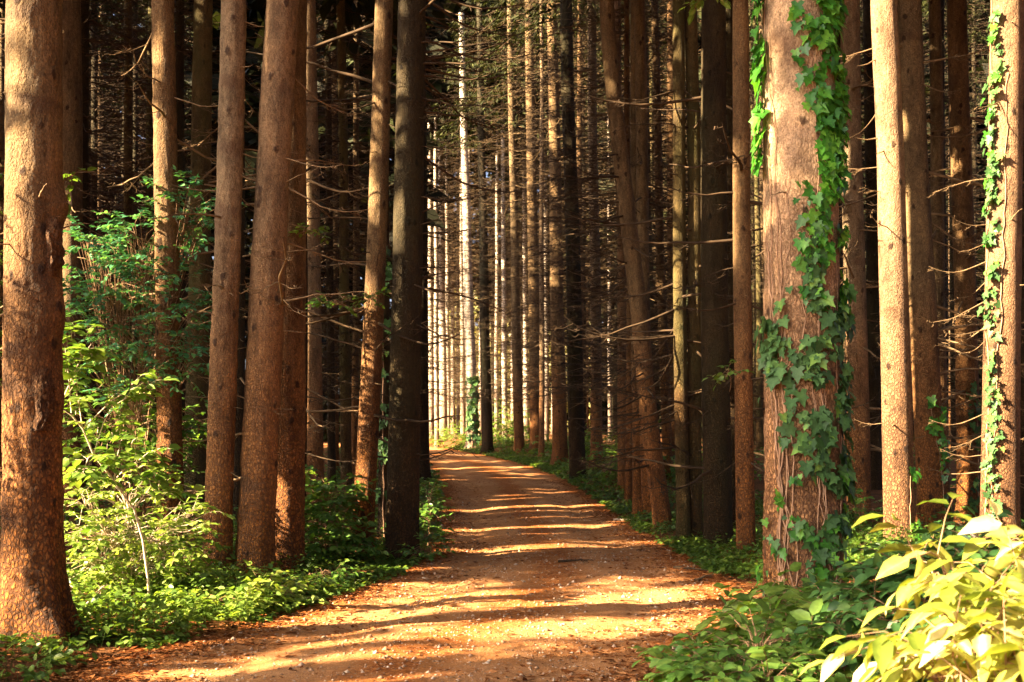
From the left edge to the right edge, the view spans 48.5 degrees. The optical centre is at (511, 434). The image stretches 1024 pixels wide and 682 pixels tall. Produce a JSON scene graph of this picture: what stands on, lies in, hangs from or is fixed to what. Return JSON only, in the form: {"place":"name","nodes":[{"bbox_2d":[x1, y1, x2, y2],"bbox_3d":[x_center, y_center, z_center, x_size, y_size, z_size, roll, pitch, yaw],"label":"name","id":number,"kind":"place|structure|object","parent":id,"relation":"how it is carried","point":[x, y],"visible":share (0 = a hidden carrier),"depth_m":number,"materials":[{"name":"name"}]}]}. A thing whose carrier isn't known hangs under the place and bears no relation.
{"place":"outdoors","nodes":[
{"label":"outdoors","id":0,"kind":"place"},
{"bbox_2d":[62,442,753,681],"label":"path","id":1,"kind":"structure","parent":0,"point":[501,473],"depth_m":9.58,"materials":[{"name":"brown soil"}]},
{"bbox_2d":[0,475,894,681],"bbox_3d":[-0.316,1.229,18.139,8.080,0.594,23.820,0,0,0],"label":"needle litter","id":2,"kind":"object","parent":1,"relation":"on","point":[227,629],"visible":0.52,"depth_m":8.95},
{"bbox_2d":[0,430,980,681],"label":"forest floor","id":3,"kind":"structure","parent":0,"point":[759,485],"depth_m":14.93,"materials":[{"name":"brown soil"}]},
{"bbox_2d":[0,2,4,466],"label":"spruce tree","id":4,"kind":"object","parent":3,"relation":"on","point":[2,98],"visible":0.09,"depth_m":33.08,"materials":[{"name":"brown plant"}]},
{"bbox_2d":[0,0,91,649],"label":"spruce tree","id":5,"kind":"object","parent":3,"relation":"on","point":[35,593],"visible":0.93,"depth_m":7.83,"materials":[{"name":"brown plant"}]},
{"bbox_2d":[0,632,97,681],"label":"ground cover","id":6,"kind":"object","parent":3,"relation":"on","point":[52,657],"visible":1,"depth_m":7.37,"materials":[{"name":"green plant"}]},
{"bbox_2d":[61,0,152,514],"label":"spruce tree","id":7,"kind":"object","parent":3,"relation":"on","point":[72,140],"visible":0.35,"depth_m":19.45,"materials":[{"name":"brown plant"}]},
{"bbox_2d":[0,0,217,504],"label":"spruce tree","id":8,"kind":"object","parent":3,"relation":"on","point":[86,6],"visible":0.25,"depth_m":21.30,"materials":[{"name":"brown plant"}]},
{"bbox_2d":[87,0,147,466],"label":"spruce tree","id":9,"kind":"object","parent":3,"relation":"on","point":[91,200],"visible":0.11,"depth_m":34.74,"materials":[{"name":"brown plant"}]},
{"bbox_2d":[0,0,259,498],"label":"spruce tree","id":10,"kind":"object","parent":3,"relation":"on","point":[128,150],"visible":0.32,"depth_m":23.94,"materials":[{"name":"brown plant"}]},
{"bbox_2d":[62,320,204,595],"bbox_3d":[-3.129,0.297,8.973,1.339,2.396,0.717,0,0,-25],"label":"sapling","id":11,"kind":"object","parent":3,"relation":"on","point":[109,457],"visible":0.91,"depth_m":8.96,"materials":[{"name":"green plant"}]},
{"bbox_2d":[62,366,207,542],"bbox_3d":[-4.151,0.357,12.259,1.990,2.310,2.141,0,0,0],"label":"leafy shrub","id":12,"kind":"object","parent":3,"relation":"on","point":[150,444],"visible":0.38,"depth_m":12.33,"materials":[{"name":"green plant"}]},
{"bbox_2d":[63,467,235,602],"bbox_3d":[-3.261,0.875,9.942,1.657,1.228,1.764,0,0,0],"label":"bush","id":13,"kind":"object","parent":3,"relation":"on","point":[103,564],"visible":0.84,"depth_m":9.64,"materials":[{"name":"green plant"}]},
{"bbox_2d":[89,0,219,468],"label":"spruce tree","id":14,"kind":"object","parent":3,"relation":"on","point":[135,105],"visible":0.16,"depth_m":34.17,"materials":[{"name":"brown plant"}]},
{"bbox_2d":[62,165,247,561],"bbox_3d":[-3.986,-0.707,12.212,2.196,4.419,1.861,0,0,0],"label":"leafy shrub","id":15,"kind":"object","parent":3,"relation":"on","point":[185,245],"visible":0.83,"depth_m":12.12,"materials":[{"name":"green plant"}]},
{"bbox_2d":[89,0,255,564],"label":"spruce tree","id":16,"kind":"object","parent":3,"relation":"on","point":[166,232],"visible":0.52,"depth_m":12.10,"materials":[{"name":"brown plant"}]},
{"bbox_2d":[84,0,264,451],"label":"spruce tree","id":17,"kind":"object","parent":3,"relation":"on","point":[180,32],"visible":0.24,"depth_m":21.91,"materials":[{"name":"brown plant"}]},
{"bbox_2d":[89,0,260,489],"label":"spruce tree","id":18,"kind":"object","parent":3,"relation":"on","point":[149,160],"visible":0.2,"depth_m":25.67,"materials":[{"name":"brown plant"}]},
{"bbox_2d":[97,0,255,511],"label":"spruce tree","id":19,"kind":"object","parent":3,"relation":"on","point":[201,119],"visible":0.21,"depth_m":19.45,"materials":[{"name":"brown plant"}]},
{"bbox_2d":[122,511,231,601],"bbox_3d":[-2.994,1.144,10.141,1.014,0.868,1.290,0,0,-15],"label":"bush","id":20,"kind":"object","parent":3,"relation":"on","point":[218,546],"visible":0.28,"depth_m":10.19,"materials":[{"name":"green plant"}]},
{"bbox_2d":[87,0,313,568],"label":"spruce tree","id":21,"kind":"object","parent":3,"relation":"on","point":[290,521],"visible":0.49,"depth_m":12.15,"materials":[{"name":"brown plant"}]},
{"bbox_2d":[138,0,291,575],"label":"spruce tree","id":22,"kind":"object","parent":3,"relation":"on","point":[221,417],"visible":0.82,"depth_m":11.38,"materials":[{"name":"brown plant"}]},
{"bbox_2d":[119,118,360,519],"bbox_3d":[-4.203,-10.632,17.689,4.722,24.571,4.314,0,0,-42],"label":"spruce tree","id":23,"kind":"object","parent":3,"relation":"on","point":[240,384],"visible":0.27,"depth_m":17.57,"materials":[{"name":"brown plant"}]},
{"bbox_2d":[157,559,329,620],"bbox_3d":[-2.279,1.360,9.653,0.965,0.584,1.621,0,0,39],"label":"ground cover","id":24,"kind":"object","parent":3,"relation":"on","point":[267,582],"visible":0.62,"depth_m":9.64,"materials":[{"name":"green plant"}]},
{"bbox_2d":[66,448,444,649],"bbox_3d":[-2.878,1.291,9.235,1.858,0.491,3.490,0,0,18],"label":"ground cover","id":25,"kind":"object","parent":3,"relation":"on","point":[114,595],"visible":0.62,"depth_m":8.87,"materials":[{"name":"green plant"}]},
{"bbox_2d":[206,0,392,506],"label":"spruce tree","id":26,"kind":"object","parent":3,"relation":"on","point":[314,447],"visible":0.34,"depth_m":19.49,"materials":[{"name":"brown plant"}]},
{"bbox_2d":[234,559,371,595],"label":"ground cover plant","id":27,"kind":"object","parent":3,"relation":"on","point":[336,573],"visible":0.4,"depth_m":10.93,"materials":[{"name":"green plant"}]},
{"bbox_2d":[234,0,377,576],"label":"spruce tree","id":28,"kind":"object","parent":3,"relation":"on","point":[255,540],"visible":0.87,"depth_m":11.45,"materials":[{"name":"brown plant"}]},
{"bbox_2d":[194,125,439,521],"bbox_3d":[-2.785,-10.918,16.422,4.425,25.143,4.397,0,0,-36],"label":"spruce tree","id":29,"kind":"object","parent":3,"relation":"on","point":[331,320],"visible":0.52,"depth_m":16.47,"materials":[{"name":"brown plant"}]},
{"bbox_2d":[212,0,455,485],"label":"spruce tree","id":30,"kind":"object","parent":3,"relation":"on","point":[330,394],"visible":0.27,"depth_m":25.93,"materials":[{"name":"brown plant"}]},
{"bbox_2d":[245,3,433,474],"bbox_3d":[-4.682,-10.116,29.469,5.418,23.100,5.140,0,0,0],"label":"spruce tree","id":31,"kind":"object","parent":3,"relation":"on","point":[335,243],"visible":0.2,"depth_m":29.53,"materials":[{"name":"brown plant"}]},
{"bbox_2d":[246,0,449,495],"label":"spruce tree","id":32,"kind":"object","parent":3,"relation":"on","point":[346,13],"visible":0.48,"depth_m":22.43,"materials":[{"name":"brown plant"}]},
{"bbox_2d":[304,464,393,565],"bbox_3d":[-2.101,0.988,13.194,1.530,1.310,1.541,0,0,0],"label":"leafy bush","id":33,"kind":"object","parent":3,"relation":"on","point":[328,518],"visible":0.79,"depth_m":13.06,"materials":[{"name":"green plant"}]},
{"bbox_2d":[246,77,452,537],"bbox_3d":[-1.814,-9.158,16.244,4.029,21.923,4.666,0,0,35],"label":"spruce tree","id":34,"kind":"object","parent":3,"relation":"on","point":[386,347],"visible":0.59,"depth_m":16.12,"materials":[{"name":"brown plant"}]},
{"bbox_2d":[375,247,391,535],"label":"ivy plant","id":35,"kind":"object","parent":34,"relation":"attached to","point":[382,445],"visible":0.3,"depth_m":16.05,"materials":[{"name":"green plant"}]},
{"bbox_2d":[219,0,519,556],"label":"spruce tree","id":36,"kind":"object","parent":3,"relation":"on","point":[368,437],"visible":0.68,"depth_m":13.65,"materials":[{"name":"brown plant"}]},
{"bbox_2d":[316,0,443,482],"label":"spruce tree","id":37,"kind":"object","parent":3,"relation":"on","point":[354,402],"visible":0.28,"depth_m":26.94,"materials":[{"name":"brown plant"}]},
{"bbox_2d":[390,480,455,565],"bbox_3d":[-1.051,1.190,14.708,0.829,1.146,3.886,0,0,0],"label":"verge bush","id":38,"kind":"object","parent":3,"relation":"on","point":[425,513],"visible":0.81,"depth_m":14.01,"materials":[{"name":"green plant"}]},
{"bbox_2d":[336,0,513,479],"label":"spruce tree","id":39,"kind":"object","parent":3,"relation":"on","point":[425,470],"visible":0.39,"depth_m":29.88,"materials":[{"name":"brown plant"}]},
{"bbox_2d":[392,97,477,446],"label":"spruce tree","id":40,"kind":"object","parent":3,"relation":"on","point":[436,396],"visible":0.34,"depth_m":62.88,"materials":[{"name":"brown plant"}]},
{"bbox_2d":[426,106,462,437],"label":"spruce tree","id":41,"kind":"object","parent":3,"relation":"on","point":[431,425],"visible":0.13,"depth_m":73.85,"materials":[{"name":"brown plant"}]},
{"bbox_2d":[427,126,476,435],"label":"spruce tree","id":42,"kind":"object","parent":3,"relation":"on","point":[442,411],"visible":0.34,"depth_m":67.83,"materials":[{"name":"brown plant"}]},
{"bbox_2d":[427,134,478,434],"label":"spruce tree","id":43,"kind":"object","parent":3,"relation":"on","point":[449,393],"visible":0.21,"depth_m":76.21,"materials":[{"name":"brown plant"}]},
{"bbox_2d":[385,0,531,559],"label":"spruce tree","id":44,"kind":"object","parent":3,"relation":"on","point":[403,492],"visible":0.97,"depth_m":13.35,"materials":[{"name":"brown plant"}]},
{"bbox_2d":[438,137,493,435],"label":"spruce tree","id":45,"kind":"object","parent":3,"relation":"on","point":[462,416],"visible":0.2,"depth_m":75.88,"materials":[{"name":"brown plant"}]},
{"bbox_2d":[429,12,509,449],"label":"spruce tree","id":46,"kind":"object","parent":3,"relation":"on","point":[468,360],"visible":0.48,"depth_m":56.82,"materials":[{"name":"brown plant"}]},
{"bbox_2d":[465,373,480,444],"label":"ivy plant","id":47,"kind":"object","parent":46,"relation":"attached to","point":[469,418],"visible":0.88,"depth_m":56.67,"materials":[{"name":"green plant"}]},
{"bbox_2d":[444,122,510,438],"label":"spruce tree","id":48,"kind":"object","parent":3,"relation":"on","point":[473,205],"visible":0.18,"depth_m":66.67,"materials":[{"name":"brown plant"}]},
{"bbox_2d":[427,0,548,453],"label":"spruce tree","id":49,"kind":"object","parent":3,"relation":"on","point":[487,427],"visible":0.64,"depth_m":50.83,"materials":[{"name":"brown plant"}]},
{"bbox_2d":[458,99,527,439],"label":"spruce tree","id":50,"kind":"object","parent":3,"relation":"on","point":[496,410],"visible":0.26,"depth_m":63.70,"materials":[{"name":"brown plant"}]},
{"bbox_2d":[440,0,567,453],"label":"spruce tree","id":51,"kind":"object","parent":3,"relation":"on","point":[518,419],"visible":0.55,"depth_m":45.86,"materials":[{"name":"brown plant"}]},
{"bbox_2d":[472,11,538,437],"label":"spruce tree","id":52,"kind":"object","parent":3,"relation":"on","point":[504,363],"visible":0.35,"depth_m":61.89,"materials":[{"name":"brown plant"}]},
{"bbox_2d":[0,437,1023,601],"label":"undergrowth","id":53,"kind":"object","parent":3,"relation":"on","point":[234,523],"visible":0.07,"depth_m":15.52,"materials":[{"name":"green plant"}]},
{"bbox_2d":[490,112,551,439],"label":"spruce tree","id":54,"kind":"object","parent":3,"relation":"on","point":[526,421],"visible":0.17,"depth_m":65.89,"materials":[{"name":"brown plant"}]},
{"bbox_2d":[475,0,590,451],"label":"spruce tree","id":55,"kind":"object","parent":3,"relation":"on","point":[534,420],"visible":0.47,"depth_m":43.84,"materials":[{"name":"brown plant"}]},
{"bbox_2d":[499,90,567,439],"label":"spruce tree","id":56,"kind":"object","parent":3,"relation":"on","point":[546,430],"visible":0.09,"depth_m":65.87,"materials":[{"name":"brown plant"}]},
{"bbox_2d":[471,0,606,456],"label":"spruce tree","id":57,"kind":"object","parent":3,"relation":"on","point":[542,346],"visible":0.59,"depth_m":39.93,"materials":[{"name":"brown plant"}]},
{"bbox_2d":[98,0,989,446],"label":"distant wood","id":58,"kind":"object","parent":3,"relation":"on","point":[256,10],"depth_m":60.90,"materials":[{"name":"brown wood"}]},
{"bbox_2d":[487,0,615,465],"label":"spruce tree","id":59,"kind":"object","parent":3,"relation":"on","point":[559,434],"visible":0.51,"depth_m":35.33,"materials":[{"name":"brown plant"}]},
{"bbox_2d":[489,0,623,478],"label":"spruce tree","id":60,"kind":"object","parent":3,"relation":"on","point":[576,441],"visible":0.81,"depth_m":29.85,"materials":[{"name":"brown plant"}]},
{"bbox_2d":[523,0,623,436],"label":"spruce tree","id":61,"kind":"object","parent":3,"relation":"on","point":[583,122],"visible":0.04,"depth_m":46.12,"materials":[{"name":"brown plant"}]},
{"bbox_2d":[499,0,665,400],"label":"spruce tree","id":62,"kind":"object","parent":3,"relation":"on","point":[578,174],"visible":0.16,"depth_m":36.52,"materials":[{"name":"brown plant"}]},
{"bbox_2d":[513,0,666,465],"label":"spruce tree","id":63,"kind":"object","parent":3,"relation":"on","point":[593,407],"visible":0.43,"depth_m":31.88,"materials":[{"name":"brown plant"}]},
{"bbox_2d":[497,0,700,490],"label":"spruce tree","id":64,"kind":"object","parent":3,"relation":"on","point":[620,441],"visible":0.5,"depth_m":25.42,"materials":[{"name":"brown plant"}]},
{"bbox_2d":[529,0,672,528],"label":"spruce tree","id":65,"kind":"object","parent":3,"relation":"on","point":[660,502],"visible":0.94,"depth_m":18.09,"materials":[{"name":"brown plant"}]},
{"bbox_2d":[544,0,686,438],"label":"spruce tree","id":66,"kind":"object","parent":3,"relation":"on","point":[615,397],"visible":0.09,"depth_m":42.97,"materials":[{"name":"brown plant"}]},
{"bbox_2d":[533,0,700,385],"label":"spruce tree","id":67,"kind":"object","parent":3,"relation":"on","point":[650,238],"visible":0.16,"depth_m":30.56,"materials":[{"name":"brown plant"}]},
{"bbox_2d":[550,0,687,514],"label":"spruce tree","id":68,"kind":"object","parent":3,"relation":"on","point":[636,491],"visible":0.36,"depth_m":20.74,"materials":[{"name":"brown plant"}]},
{"bbox_2d":[552,0,687,516],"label":"spruce tree","id":69,"kind":"object","parent":3,"relation":"on","point":[642,204],"visible":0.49,"depth_m":20.21,"materials":[{"name":"brown plant"}]},
{"bbox_2d":[490,0,759,504],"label":"spruce tree","id":70,"kind":"object","parent":3,"relation":"on","point":[625,7],"visible":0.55,"depth_m":22.94,"materials":[{"name":"brown plant"}]},
{"bbox_2d":[542,0,762,480],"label":"spruce tree","id":71,"kind":"object","parent":3,"relation":"on","point":[657,88],"visible":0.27,"depth_m":26.91,"materials":[{"name":"brown plant"}]},
{"bbox_2d":[554,0,762,541],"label":"spruce tree","id":72,"kind":"object","parent":3,"relation":"on","point":[680,356],"visible":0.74,"depth_m":15.73,"materials":[{"name":"brown plant"}]},
{"bbox_2d":[569,0,763,474],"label":"spruce tree","id":73,"kind":"object","parent":3,"relation":"on","point":[669,87],"visible":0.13,"depth_m":28.30,"materials":[{"name":"brown plant"}]},
{"bbox_2d":[583,0,764,541],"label":"spruce tree","id":74,"kind":"object","parent":3,"relation":"on","point":[694,380],"visible":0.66,"depth_m":15.82,"materials":[{"name":"brown plant"}]},
{"bbox_2d":[557,0,880,546],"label":"spruce tree","id":75,"kind":"object","parent":3,"relation":"on","point":[716,417],"visible":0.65,"depth_m":15.05,"materials":[{"name":"brown plant"}]},
{"bbox_2d":[445,433,1015,587],"bbox_3d":[1.389,0.714,36.312,4.283,1.652,52.206,0,0,-7],"label":"ground cover","id":76,"kind":"object","parent":3,"relation":"on","point":[730,560],"visible":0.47,"depth_m":17.44,"materials":[{"name":"green plant"}]},
{"bbox_2d":[617,0,858,531],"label":"spruce tree","id":77,"kind":"object","parent":3,"relation":"on","point":[729,77],"visible":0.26,"depth_m":16.70,"materials":[{"name":"brown plant"}]},
{"bbox_2d":[627,593,852,681],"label":"leafy bush","id":78,"kind":"object","parent":3,"relation":"on","point":[754,662],"visible":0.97,"depth_m":5.08,"materials":[{"name":"green plant"}]},
{"bbox_2d":[604,0,876,553],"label":"spruce tree","id":79,"kind":"object","parent":3,"relation":"on","point":[742,305],"visible":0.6,"depth_m":13.91,"materials":[{"name":"brown plant"}]},
{"bbox_2d":[749,0,758,445],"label":"spruce tree","id":80,"kind":"object","parent":3,"relation":"on","point":[754,284],"visible":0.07,"depth_m":49.34,"materials":[{"name":"brown plant"}]},
{"bbox_2d":[749,0,764,449],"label":"spruce tree","id":81,"kind":"object","parent":3,"relation":"on","point":[759,413],"visible":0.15,"depth_m":41.16,"materials":[{"name":"brown plant"}]},
{"bbox_2d":[749,2,764,428],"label":"spruce tree","id":82,"kind":"object","parent":3,"relation":"on","point":[761,176],"visible":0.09,"depth_m":44.09,"materials":[{"name":"brown plant"}]},
{"bbox_2d":[684,562,880,681],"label":"leafy bush","id":83,"kind":"object","parent":3,"relation":"on","point":[804,607],"visible":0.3,"depth_m":6.59,"materials":[{"name":"green plant"}]},
{"bbox_2d":[761,0,847,625],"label":"spruce tree","id":84,"kind":"object","parent":3,"relation":"on","point":[796,135],"visible":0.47,"depth_m":8.66,"materials":[{"name":"brown plant"}]},
{"bbox_2d":[748,0,857,618],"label":"ivy plant","id":85,"kind":"object","parent":84,"relation":"attached to","point":[832,116],"visible":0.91,"depth_m":8.59,"materials":[{"name":"green plant"}]},
{"bbox_2d":[750,0,981,526],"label":"spruce tree","id":86,"kind":"object","parent":3,"relation":"on","point":[853,267],"visible":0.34,"depth_m":16.38,"materials":[{"name":"brown plant"}]},
{"bbox_2d":[843,481,891,558],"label":"leafy shrub","id":87,"kind":"object","parent":3,"relation":"on","point":[857,500],"visible":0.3,"depth_m":14.17,"materials":[{"name":"green plant"}]},
{"bbox_2d":[753,0,987,489],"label":"spruce tree","id":88,"kind":"object","parent":3,"relation":"on","point":[872,269],"visible":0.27,"depth_m":24.87,"materials":[{"name":"brown plant"}]},
{"bbox_2d":[839,0,923,546],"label":"spruce tree","id":89,"kind":"object","parent":3,"relation":"on","point":[897,437],"visible":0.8,"depth_m":12.96,"materials":[{"name":"beige plant"}]},
{"bbox_2d":[781,504,1023,681],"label":"leafy bush","id":90,"kind":"object","parent":3,"relation":"on","point":[865,597],"visible":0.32,"depth_m":5.32,"materials":[{"name":"green plant"}]},
{"bbox_2d":[798,492,1023,681],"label":"bright bush","id":91,"kind":"object","parent":3,"relation":"on","point":[991,649],"visible":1,"depth_m":3.26,"materials":[{"name":"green plant"}]},
{"bbox_2d":[839,0,987,523],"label":"spruce tree","id":92,"kind":"object","parent":3,"relation":"on","point":[960,117],"visible":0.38,"depth_m":17.87,"materials":[{"name":"brown plant"}]},
{"bbox_2d":[966,379,981,516],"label":"ivy plant","id":93,"kind":"object","parent":92,"relation":"attached to","point":[976,429],"visible":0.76,"depth_m":17.79,"materials":[{"name":"green plant"}]},
{"bbox_2d":[861,0,989,399],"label":"spruce tree","id":94,"kind":"object","parent":3,"relation":"on","point":[944,74],"visible":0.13,"depth_m":26.18,"materials":[{"name":"brown plant"}]},
{"bbox_2d":[869,0,982,511],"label":"spruce tree","id":95,"kind":"object","parent":3,"relation":"on","point":[936,157],"visible":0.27,"depth_m":19.74,"materials":[{"name":"brown plant"}]},
{"bbox_2d":[910,0,989,454],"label":"spruce tree","id":96,"kind":"object","parent":3,"relation":"on","point":[952,354],"visible":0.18,"depth_m":37.60,"materials":[{"name":"brown plant"}]},
{"bbox_2d":[911,0,989,448],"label":"spruce tree","id":97,"kind":"object","parent":3,"relation":"on","point":[984,44],"visible":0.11,"depth_m":40.04,"materials":[{"name":"brown plant"}]},
{"bbox_2d":[923,0,989,389],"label":"spruce tree","id":98,"kind":"object","parent":3,"relation":"on","point":[975,115],"visible":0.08,"depth_m":46.61,"materials":[{"name":"brown plant"}]},
{"bbox_2d":[898,0,1023,537],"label":"spruce tree","id":99,"kind":"object","parent":3,"relation":"on","point":[926,372],"visible":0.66,"depth_m":15.55,"materials":[{"name":"brown plant"}]},
{"bbox_2d":[925,395,950,529],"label":"ivy plant","id":100,"kind":"object","parent":99,"relation":"attached to","point":[936,429],"visible":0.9,"depth_m":15.48,"materials":[{"name":"green plant"}]},
{"bbox_2d":[910,127,1023,528],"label":"spruce tree","id":101,"kind":"object","parent":3,"relation":"on","point":[1022,421],"visible":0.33,"depth_m":16.41,"materials":[{"name":"brown plant"}]},
{"bbox_2d":[924,0,1023,541],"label":"spruce tree","id":102,"kind":"object","parent":3,"relation":"on","point":[1010,39],"visible":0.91,"depth_m":12.83,"materials":[{"name":"beige plant"}]},
{"bbox_2d":[977,0,1008,540],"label":"ivy plant","id":103,"kind":"object","parent":102,"relation":"attached to","point":[988,463],"visible":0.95,"depth_m":12.85,"materials":[{"name":"green plant"}]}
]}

